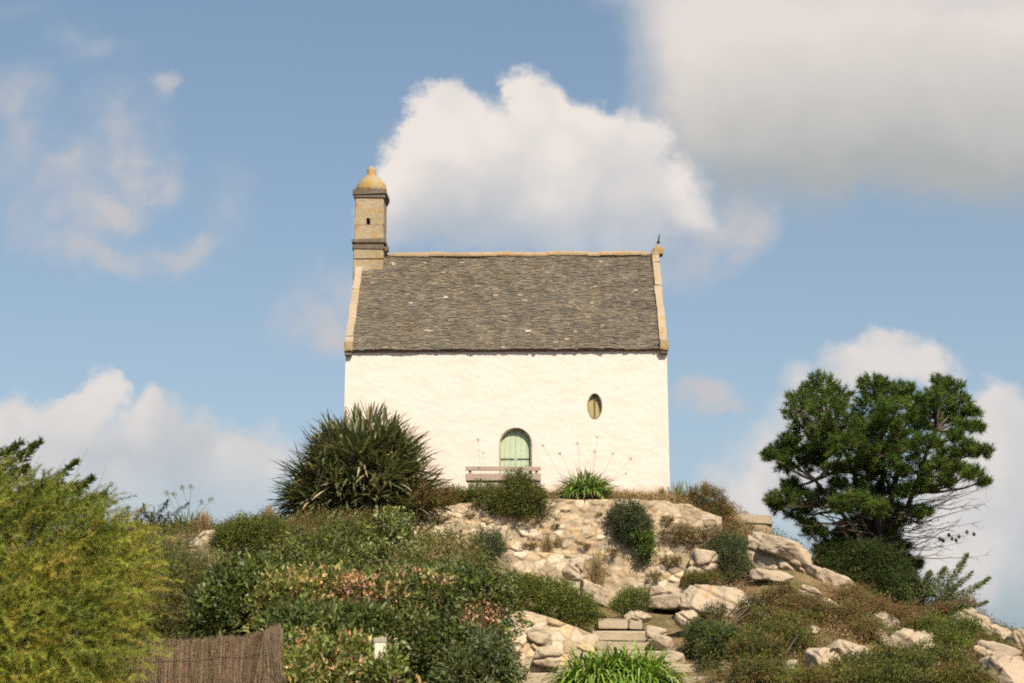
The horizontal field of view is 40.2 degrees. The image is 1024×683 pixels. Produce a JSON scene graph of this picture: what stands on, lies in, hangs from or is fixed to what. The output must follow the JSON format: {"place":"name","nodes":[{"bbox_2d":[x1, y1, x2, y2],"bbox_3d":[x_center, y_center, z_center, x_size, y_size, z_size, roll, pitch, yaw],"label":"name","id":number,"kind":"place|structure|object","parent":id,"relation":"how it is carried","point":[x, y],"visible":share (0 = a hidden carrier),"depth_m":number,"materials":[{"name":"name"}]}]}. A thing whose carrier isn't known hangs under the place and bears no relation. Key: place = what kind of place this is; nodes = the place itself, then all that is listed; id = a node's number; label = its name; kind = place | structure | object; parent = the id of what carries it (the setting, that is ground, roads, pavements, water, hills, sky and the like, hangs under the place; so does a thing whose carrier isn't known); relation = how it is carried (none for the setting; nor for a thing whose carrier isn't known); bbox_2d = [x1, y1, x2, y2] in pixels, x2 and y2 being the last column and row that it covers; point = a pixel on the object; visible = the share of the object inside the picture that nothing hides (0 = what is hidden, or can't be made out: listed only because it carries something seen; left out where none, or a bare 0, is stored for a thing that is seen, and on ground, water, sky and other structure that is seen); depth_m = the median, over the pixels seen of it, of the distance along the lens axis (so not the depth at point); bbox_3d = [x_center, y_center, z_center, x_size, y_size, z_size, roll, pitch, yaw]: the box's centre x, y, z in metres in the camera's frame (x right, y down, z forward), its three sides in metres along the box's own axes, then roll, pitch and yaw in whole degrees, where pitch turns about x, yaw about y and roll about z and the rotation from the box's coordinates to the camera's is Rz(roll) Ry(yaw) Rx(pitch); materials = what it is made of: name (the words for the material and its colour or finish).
{"place":"outdoors","nodes":[
{"label":"outdoors","id":0,"kind":"place"},
{"bbox_2d":[255,503,281,519],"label":"grass tuft","id":1,"kind":"object","parent":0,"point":[268,510],"visible":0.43,"depth_m":34.01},
{"bbox_2d":[0,496,990,682],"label":"ground","id":2,"kind":"structure","parent":0,"point":[673,632],"depth_m":33.57,"materials":[{"name":"soil"}]},
{"bbox_2d":[0,435,108,517],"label":"cypress","id":3,"kind":"object","parent":2,"relation":"on","point":[31,447],"visible":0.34,"depth_m":15.99,"materials":[{"name":"green plant"}]},
{"bbox_2d":[0,450,184,682],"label":"tamarisk","id":4,"kind":"object","parent":2,"relation":"on","point":[53,606],"visible":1,"depth_m":12.29,"materials":[{"name":"green plant"}]},
{"bbox_2d":[87,505,197,640],"bbox_3d":[-6.646,4.170,24.647,2.251,2.810,3.527,0,-12,0],"label":"bronze shrub","id":5,"kind":"object","parent":2,"relation":"on","point":[137,526],"visible":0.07,"depth_m":25.60,"materials":[{"name":"brown plant"}]},
{"bbox_2d":[138,499,205,546],"bbox_3d":[-7.307,4.303,29.830,1.476,1.893,0.827,0,-12,0],"label":"juniper","id":6,"kind":"object","parent":2,"relation":"on","point":[148,517],"visible":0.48,"depth_m":29.88,"materials":[{"name":"green plant"}]},
{"bbox_2d":[103,525,245,644],"bbox_3d":[-5.093,4.061,22.128,2.986,2.450,2.640,0,-12,0],"label":"fine leaved shrub","id":7,"kind":"object","parent":2,"relation":"on","point":[189,574],"visible":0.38,"depth_m":21.78,"materials":[{"name":"green plant"}]},
{"bbox_2d":[162,484,214,531],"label":"agapanthus","id":8,"kind":"object","parent":2,"relation":"on","point":[180,517],"visible":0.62,"depth_m":35.76,"materials":[{"name":"green plant"}]},
{"bbox_2d":[102,621,285,682],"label":"brushwood fence","id":9,"kind":"object","parent":2,"relation":"on","point":[257,658],"visible":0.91,"depth_m":15.56,"materials":[{"name":"wood"}]},
{"bbox_2d":[0,480,455,681],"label":"undergrowth","id":10,"kind":"object","parent":2,"relation":"on","point":[169,530],"visible":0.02,"depth_m":34.29,"materials":[{"name":"green plant"}]},
{"bbox_2d":[175,539,295,643],"bbox_3d":[-3.956,3.901,20.597,1.753,2.086,1.710,0,-12,0],"label":"glossy shrub","id":11,"kind":"object","parent":2,"relation":"on","point":[218,600],"visible":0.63,"depth_m":20.18,"materials":[{"name":"green plant"}]},
{"bbox_2d":[188,529,293,564],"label":"bank wall","id":12,"kind":"structure","parent":2,"relation":"on","point":[204,538],"depth_m":32.61,"materials":[{"name":"stone"}]},
{"bbox_2d":[187,508,219,532],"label":"grass tuft","id":13,"kind":"object","parent":12,"relation":"on","point":[203,523],"visible":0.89,"depth_m":33.13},
{"bbox_2d":[202,509,294,562],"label":"cushion shrub","id":14,"kind":"object","parent":2,"relation":"on","point":[265,527],"visible":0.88,"depth_m":31.43,"materials":[{"name":"green plant"}]},
{"bbox_2d":[240,559,347,630],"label":"golden shrub","id":15,"kind":"object","parent":2,"relation":"on","point":[277,584],"visible":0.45,"depth_m":20.20,"materials":[{"name":"green plant"}]},
{"bbox_2d":[252,511,389,575],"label":"mixed green shrub","id":16,"kind":"object","parent":2,"relation":"on","point":[332,545],"visible":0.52,"depth_m":26.86,"materials":[{"name":"green plant"}]},
{"bbox_2d":[242,587,414,657],"bbox_3d":[-2.513,4.211,19.280,2.338,1.637,1.705,0,-12,0],"label":"broad shrub","id":17,"kind":"object","parent":2,"relation":"on","point":[373,619],"visible":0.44,"depth_m":19.20,"materials":[{"name":"green plant"}]},
{"bbox_2d":[275,504,396,540],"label":"heather","id":18,"kind":"object","parent":2,"relation":"on","point":[300,518],"visible":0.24,"depth_m":34.56,"materials":[{"name":"green plant"}]},
{"bbox_2d":[282,622,425,682],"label":"mixed shrub","id":19,"kind":"object","parent":2,"relation":"on","point":[327,660],"visible":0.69,"depth_m":17.21,"materials":[{"name":"green plant"}]},
{"bbox_2d":[267,399,458,531],"bbox_3d":[-3.965,3.451,36.983,5.225,4.207,3.737,0,-12,0],"label":"spiky clump","id":20,"kind":"object","parent":2,"relation":"on","point":[371,457],"visible":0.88,"depth_m":36.33,"materials":[{"name":"green plant"}]},
{"bbox_2d":[374,637,386,681],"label":"sign","id":21,"kind":"object","parent":2,"relation":"on","point":[380,642],"visible":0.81,"depth_m":16.80,"materials":[{"name":"wood"}]},
{"bbox_2d":[353,645,410,682],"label":"shrub","id":22,"kind":"object","parent":2,"relation":"on","point":[389,666],"visible":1,"depth_m":16.40,"materials":[{"name":"green plant"}]},
{"bbox_2d":[314,557,456,629],"bbox_3d":[-1.960,4.216,20.930,2.479,2.003,1.491,10,-16,-40],"label":"copper shrub","id":23,"kind":"object","parent":2,"relation":"on","point":[397,588],"visible":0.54,"depth_m":20.67,"materials":[{"name":"brown plant"}]},
{"bbox_2d":[335,499,436,571],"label":"variegated shrub","id":24,"kind":"object","parent":2,"relation":"on","point":[383,546],"visible":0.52,"depth_m":27.82,"materials":[{"name":"green plant"}]},
{"bbox_2d":[359,477,459,536],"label":"heather","id":25,"kind":"object","parent":2,"relation":"on","point":[437,496],"visible":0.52,"depth_m":36.59,"materials":[{"name":"brown plant"}]},
{"bbox_2d":[373,515,517,602],"bbox_3d":[-1.326,4.690,28.104,3.002,2.656,4.536,0,-12,0],"label":"olive shrub","id":26,"kind":"object","parent":2,"relation":"on","point":[443,550],"visible":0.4,"depth_m":27.96,"materials":[{"name":"green plant"}]},
{"bbox_2d":[430,482,474,508],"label":"terrace weed","id":27,"kind":"object","parent":2,"relation":"on","point":[461,492],"visible":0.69,"depth_m":37.18,"materials":[{"name":"green plant"}]},
{"bbox_2d":[380,549,534,682],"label":"tall dark shrub","id":28,"kind":"object","parent":2,"relation":"on","point":[467,600],"visible":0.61,"depth_m":21.04,"materials":[{"name":"green plant"}]},
{"bbox_2d":[422,618,528,682],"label":"grey leaved shrub","id":29,"kind":"object","parent":2,"relation":"on","point":[476,660],"visible":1,"depth_m":19.37,"materials":[{"name":"green plant"}]},
{"bbox_2d":[456,520,512,573],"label":"round grey shrub","id":30,"kind":"object","parent":2,"relation":"on","point":[498,547],"visible":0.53,"depth_m":32.97,"materials":[{"name":"green plant"}]},
{"bbox_2d":[465,466,540,488],"bbox_3d":[-0.238,3.893,38.194,2.055,0.916,0.482,0,-12,0],"label":"bench","id":31,"kind":"object","parent":2,"relation":"on","point":[470,476],"visible":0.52,"depth_m":38.03,"materials":[{"name":"brown wood"}]},
{"bbox_2d":[344,166,669,495],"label":"chapel","id":32,"kind":"structure","parent":2,"relation":"on","point":[510,359],"depth_m":39.77,"materials":[{"name":"white painted plaster"},{"name":"slate"},{"name":"stone"}]},
{"bbox_2d":[501,430,530,487],"bbox_3d":[0.101,3.384,39.328,0.925,1.893,0.095,0,-12,1],"label":"door","id":33,"kind":"structure","parent":32,"relation":"in","point":[515,444],"depth_m":39.40,"materials":[{"name":"paint"}]},
{"bbox_2d":[587,393,601,418],"bbox_3d":[2.337,1.831,39.501,0.429,0.744,0.182,0,-12,1],"label":"window","id":34,"kind":"structure","parent":32,"relation":"in","point":[594,405],"depth_m":39.53,"materials":[{"name":"stone"}]},
{"bbox_2d":[500,552,582,596],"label":"terrace wall","id":35,"kind":"structure","parent":2,"relation":"on","point":[543,563],"depth_m":35.16,"materials":[{"name":"stone"}]},
{"bbox_2d":[532,532,556,552],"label":"grass tuft","id":36,"kind":"object","parent":35,"relation":"on","point":[546,545],"visible":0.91,"depth_m":35.90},
{"bbox_2d":[562,554,584,580],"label":"granite boulder","id":37,"kind":"object","parent":35,"relation":"on","point":[573,568],"visible":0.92,"depth_m":34.96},
{"bbox_2d":[584,549,614,586],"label":"grass tuft","id":38,"kind":"object","parent":35,"relation":"on","point":[596,573],"visible":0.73,"depth_m":35.34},
{"bbox_2d":[496,611,597,676],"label":"step side wall","id":39,"kind":"structure","parent":2,"relation":"on","point":[561,633],"depth_m":30.00,"materials":[{"name":"stone"}]},
{"bbox_2d":[526,627,551,645],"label":"granite boulder","id":40,"kind":"object","parent":39,"relation":"on","point":[539,635],"visible":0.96,"depth_m":29.82,"materials":[{"name":"stone"}]},
{"bbox_2d":[532,645,561,667],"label":"granite boulder","id":41,"kind":"object","parent":39,"relation":"attached to","point":[546,655],"visible":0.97,"depth_m":29.31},
{"bbox_2d":[501,563,606,632],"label":"spreading shrub","id":42,"kind":"object","parent":2,"relation":"on","point":[530,585],"visible":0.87,"depth_m":31.94,"materials":[{"name":"green plant"}]},
{"bbox_2d":[553,533,568,547],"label":"grass tuft","id":43,"kind":"object","parent":2,"relation":"on","point":[559,542],"visible":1,"depth_m":35.92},
{"bbox_2d":[411,499,721,602],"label":"retaining wall","id":44,"kind":"structure","parent":2,"relation":"on","point":[580,521],"depth_m":36.65,"materials":[{"name":"stone"}]},
{"bbox_2d":[425,515,450,523],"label":"wall weed","id":45,"kind":"object","parent":44,"relation":"attached to","point":[435,518],"depth_m":36.76,"materials":[{"name":"green plant"}]},
{"bbox_2d":[495,525,510,549],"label":"granite boulder","id":46,"kind":"object","parent":44,"relation":"attached to","point":[505,533],"visible":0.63,"depth_m":36.23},
{"bbox_2d":[460,464,558,525],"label":"hanging shrub","id":47,"kind":"object","parent":44,"relation":"on","point":[522,490],"visible":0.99,"depth_m":36.73,"materials":[{"name":"green plant"}]},
{"bbox_2d":[421,487,744,526],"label":"grass","id":48,"kind":"structure","parent":44,"relation":"on","point":[645,496],"depth_m":37.68,"materials":[{"name":"brown plant"}]},
{"bbox_2d":[605,547,618,556],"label":"wall weed","id":49,"kind":"object","parent":44,"relation":"attached to","point":[612,552],"depth_m":36.21,"materials":[{"name":"brown plant"}]},
{"bbox_2d":[608,490,626,498],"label":"grass tuft","id":50,"kind":"object","parent":44,"relation":"on","point":[615,494],"visible":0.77,"depth_m":37.09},
{"bbox_2d":[604,495,658,546],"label":"domed shrub","id":51,"kind":"object","parent":44,"relation":"attached to","point":[637,515],"visible":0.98,"depth_m":36.37,"materials":[{"name":"green plant"}]},
{"bbox_2d":[630,524,660,564],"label":"bright fern","id":52,"kind":"object","parent":44,"relation":"attached to","point":[645,549],"visible":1,"depth_m":36.07,"materials":[{"name":"green plant"}]},
{"bbox_2d":[646,569,664,583],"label":"wall weed","id":53,"kind":"object","parent":44,"relation":"attached to","point":[655,576],"depth_m":35.89,"materials":[{"name":"brown plant"}]},
{"bbox_2d":[660,513,674,524],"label":"wall weed","id":54,"kind":"object","parent":44,"relation":"attached to","point":[668,520],"depth_m":36.69,"materials":[{"name":"brown plant"}]},
{"bbox_2d":[659,554,686,565],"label":"wall weed","id":55,"kind":"object","parent":44,"relation":"attached to","point":[671,558],"depth_m":36.17,"materials":[{"name":"brown plant"}]},
{"bbox_2d":[655,514,767,549],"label":"brown scrub","id":56,"kind":"object","parent":44,"relation":"on","point":[681,528],"visible":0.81,"depth_m":36.47,"materials":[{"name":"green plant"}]},
{"bbox_2d":[541,436,631,499],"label":"agapanthus","id":57,"kind":"object","parent":2,"relation":"on","point":[588,483],"visible":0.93,"depth_m":37.55,"materials":[{"name":"green plant"}]},
{"bbox_2d":[580,579,609,607],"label":"granite boulder","id":58,"kind":"object","parent":2,"relation":"on","point":[601,597],"visible":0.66,"depth_m":33.50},
{"bbox_2d":[516,618,709,682],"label":"garden steps","id":59,"kind":"structure","parent":2,"relation":"on","point":[620,624],"depth_m":31.00,"materials":[{"name":"stone"}]},
{"bbox_2d":[624,611,650,623],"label":"granite boulder","id":60,"kind":"object","parent":59,"relation":"on","point":[638,615],"visible":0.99,"depth_m":32.36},
{"bbox_2d":[645,625,666,638],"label":"granite boulder","id":61,"kind":"object","parent":59,"relation":"on","point":[651,632],"visible":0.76,"depth_m":31.08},
{"bbox_2d":[538,634,698,682],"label":"agapanthus","id":62,"kind":"object","parent":2,"relation":"on","point":[617,667],"visible":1,"depth_m":27.58,"materials":[{"name":"green plant"}]},
{"bbox_2d":[603,582,659,618],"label":"shrub","id":63,"kind":"object","parent":2,"relation":"on","point":[623,599],"visible":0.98,"depth_m":33.11,"materials":[{"name":"green plant"}]},
{"bbox_2d":[648,635,674,650],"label":"granite boulder","id":64,"kind":"object","parent":2,"relation":"on","point":[663,642],"visible":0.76,"depth_m":30.48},
{"bbox_2d":[646,586,685,610],"bbox_3d":[3.923,6.310,34.382,1.262,0.612,1.175,0,-12,0],"label":"granite boulder","id":65,"kind":"object","parent":2,"relation":"on","point":[668,597],"visible":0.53,"depth_m":34.02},
{"bbox_2d":[663,650,685,663],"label":"granite boulder","id":66,"kind":"object","parent":2,"relation":"on","point":[677,655],"visible":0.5,"depth_m":30.00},
{"bbox_2d":[667,481,697,495],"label":"iris clump","id":67,"kind":"object","parent":2,"relation":"on","point":[676,490],"visible":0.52,"depth_m":38.35,"materials":[{"name":"green plant"}]},
{"bbox_2d":[674,610,700,628],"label":"granite boulder","id":68,"kind":"object","parent":2,"relation":"on","point":[681,617],"visible":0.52,"depth_m":31.80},
{"bbox_2d":[683,548,721,578],"bbox_3d":[4.889,5.699,35.860,1.036,0.804,0.746,0,-12,0],"label":"granite boulder","id":69,"kind":"object","parent":2,"relation":"on","point":[708,560],"visible":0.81,"depth_m":35.62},
{"bbox_2d":[678,479,737,526],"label":"russet bush","id":70,"kind":"object","parent":2,"relation":"on","point":[721,509],"visible":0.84,"depth_m":37.66,"materials":[{"name":"brown plant"}]},
{"bbox_2d":[677,584,748,618],"bbox_3d":[4.941,6.253,33.442,1.769,0.924,1.412,11,-16,-42],"label":"granite boulder","id":71,"kind":"object","parent":2,"relation":"on","point":[696,597],"visible":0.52,"depth_m":33.26,"materials":[{"name":"stone"}]},
{"bbox_2d":[679,567,727,588],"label":"shrub","id":72,"kind":"object","parent":71,"relation":"on","point":[695,575],"visible":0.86,"depth_m":34.01,"materials":[{"name":"green plant"}]},
{"bbox_2d":[678,613,755,670],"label":"slope shrub","id":73,"kind":"object","parent":2,"relation":"on","point":[711,634],"visible":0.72,"depth_m":29.51,"materials":[{"name":"green plant"}]},
{"bbox_2d":[677,588,770,631],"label":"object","id":74,"kind":"object","parent":2,"relation":"on","point":[741,604],"visible":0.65,"depth_m":32.20,"materials":[{"name":"brown plant"}]},
{"bbox_2d":[697,523,756,584],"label":"trailing shrub","id":75,"kind":"object","parent":2,"relation":"on","point":[733,545],"visible":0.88,"depth_m":35.63,"materials":[{"name":"green plant"}]},
{"bbox_2d":[731,514,771,534],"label":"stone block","id":76,"kind":"structure","parent":2,"relation":"on","point":[760,520],"depth_m":37.84,"materials":[{"name":"stone"}]},
{"bbox_2d":[715,611,814,682],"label":"slope shrub","id":77,"kind":"object","parent":2,"relation":"on","point":[757,646],"visible":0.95,"depth_m":27.59,"materials":[{"name":"green plant"}]},
{"bbox_2d":[749,568,793,583],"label":"granite boulder","id":78,"kind":"object","parent":2,"relation":"on","point":[760,574],"visible":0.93,"depth_m":34.47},
{"bbox_2d":[745,532,814,573],"bbox_3d":[7.010,5.678,36.757,1.910,1.323,2.210,-2,-12,10],"label":"granite boulder","id":79,"kind":"object","parent":2,"relation":"on","point":[758,556],"visible":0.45,"depth_m":35.95,"materials":[{"name":"stone"}]},
{"bbox_2d":[739,598,829,660],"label":"slope shrub","id":80,"kind":"object","parent":2,"relation":"on","point":[775,612],"visible":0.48,"depth_m":30.60,"materials":[{"name":"brown plant"}]},
{"bbox_2d":[759,534,811,565],"bbox_3d":[7.091,5.396,35.989,1.078,0.867,1.164,-9,-15,37],"label":"granite boulder","id":81,"kind":"object","parent":2,"relation":"on","point":[783,548],"visible":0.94,"depth_m":35.63,"materials":[{"name":"stone"}]},
{"bbox_2d":[799,584,822,599],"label":"granite boulder","id":82,"kind":"object","parent":2,"relation":"on","point":[810,589],"visible":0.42,"depth_m":33.70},
{"bbox_2d":[804,647,839,667],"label":"granite boulder","id":83,"kind":"object","parent":2,"relation":"on","point":[813,655],"visible":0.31,"depth_m":26.15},
{"bbox_2d":[756,576,894,644],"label":"slope shrub","id":84,"kind":"object","parent":2,"relation":"on","point":[787,595],"visible":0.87,"depth_m":31.71,"materials":[{"name":"brown plant"}]},
{"bbox_2d":[802,564,855,587],"bbox_3d":[8.066,6.101,35.951,1.568,0.909,1.153,0,-12,0],"label":"granite boulder","id":85,"kind":"object","parent":2,"relation":"on","point":[814,571],"visible":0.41,"depth_m":35.53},
{"bbox_2d":[656,489,1023,682],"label":"undergrowth","id":86,"kind":"object","parent":2,"relation":"on","point":[827,630],"visible":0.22,"depth_m":31.86,"materials":[{"name":"brown plant"}]},
{"bbox_2d":[827,639,868,658],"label":"granite boulder","id":87,"kind":"object","parent":2,"relation":"on","point":[836,645],"visible":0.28,"depth_m":29.13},
{"bbox_2d":[806,532,939,610],"bbox_3d":[9.371,6.193,36.661,3.688,2.455,2.109,-3,-12,15],"label":"shaded bush","id":88,"kind":"object","parent":2,"relation":"on","point":[890,569],"visible":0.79,"depth_m":36.42,"materials":[{"name":"green plant"}]},
{"bbox_2d":[861,628,887,642],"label":"granite boulder","id":89,"kind":"object","parent":2,"relation":"on","point":[882,638],"visible":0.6,"depth_m":30.73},
{"bbox_2d":[757,367,996,586],"bbox_3d":[9.972,3.727,38.213,6.537,6.879,4.734,-3,-12,12],"label":"pine tree","id":90,"kind":"object","parent":2,"relation":"on","point":[883,515],"visible":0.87,"depth_m":38.39,"materials":[{"name":"green plant"}]},
{"bbox_2d":[828,580,937,631],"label":"slope shrub","id":91,"kind":"object","parent":2,"relation":"on","point":[858,595],"visible":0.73,"depth_m":33.20,"materials":[{"name":"brown plant"}]},
{"bbox_2d":[869,611,899,628],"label":"granite boulder","id":92,"kind":"object","parent":2,"relation":"on","point":[883,618],"visible":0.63,"depth_m":32.93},
{"bbox_2d":[776,653,1003,682],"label":"slope shrub","id":93,"kind":"object","parent":2,"relation":"on","point":[959,674],"visible":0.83,"depth_m":22.67,"materials":[{"name":"green plant"}]},
{"bbox_2d":[826,637,974,682],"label":"slope shrub","id":94,"kind":"object","parent":2,"relation":"on","point":[890,664],"visible":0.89,"depth_m":24.25,"materials":[{"name":"green plant"}]},
{"bbox_2d":[881,628,933,650],"bbox_3d":[8.524,6.516,29.823,1.181,0.809,0.906,-11,-16,42],"label":"granite boulder","id":95,"kind":"object","parent":2,"relation":"on","point":[902,636],"visible":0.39,"depth_m":29.58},
{"bbox_2d":[889,552,991,619],"bbox_3d":[10.877,6.367,35.323,2.601,2.145,1.024,-2,-12,8],"label":"spreading juniper","id":96,"kind":"object","parent":2,"relation":"on","point":[948,590],"visible":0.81,"depth_m":35.36,"materials":[{"name":"green plant"}]},
{"bbox_2d":[904,608,990,655],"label":"slope shrub","id":97,"kind":"object","parent":2,"relation":"on","point":[948,631],"visible":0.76,"depth_m":32.05,"materials":[{"name":"green plant"}]},
{"bbox_2d":[929,595,987,616],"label":"heather","id":98,"kind":"object","parent":2,"relation":"on","point":[968,599],"visible":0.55,"depth_m":35.13,"materials":[{"name":"brown plant"}]},
{"bbox_2d":[952,609,991,635],"bbox_3d":[11.171,6.896,33.841,0.996,0.828,0.883,0,-12,0],"label":"granite boulder","id":99,"kind":"object","parent":2,"relation":"on","point":[987,622],"visible":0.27,"depth_m":33.59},
{"bbox_2d":[960,629,1022,666],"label":"slope shrub","id":100,"kind":"object","parent":2,"relation":"on","point":[988,638],"visible":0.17,"depth_m":31.53,"materials":[{"name":"green plant"}]},
{"bbox_2d":[989,625,1001,638],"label":"granite boulder","id":101,"kind":"object","parent":2,"relation":"on","point":[995,630],"visible":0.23,"depth_m":33.53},
{"bbox_2d":[972,640,1022,659],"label":"granite boulder","id":102,"kind":"object","parent":2,"relation":"on","point":[987,646],"visible":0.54,"depth_m":29.59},
{"bbox_2d":[978,655,1023,682],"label":"granite boulder","id":103,"kind":"object","parent":2,"relation":"on","point":[1011,670],"visible":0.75,"depth_m":23.16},
{"bbox_2d":[991,624,1011,639],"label":"granite boulder","id":104,"kind":"object","parent":2,"relation":"on","point":[1006,631],"visible":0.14,"depth_m":34.53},
{"bbox_2d":[1003,627,1023,650],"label":"granite boulder","id":105,"kind":"object","parent":2,"relation":"on","point":[1017,634],"visible":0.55,"depth_m":33.14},
{"bbox_2d":[0,0,1023,630],"label":"sky","id":106,"kind":"structure","parent":0,"point":[837,186],"materials":[{"name":"blue"}]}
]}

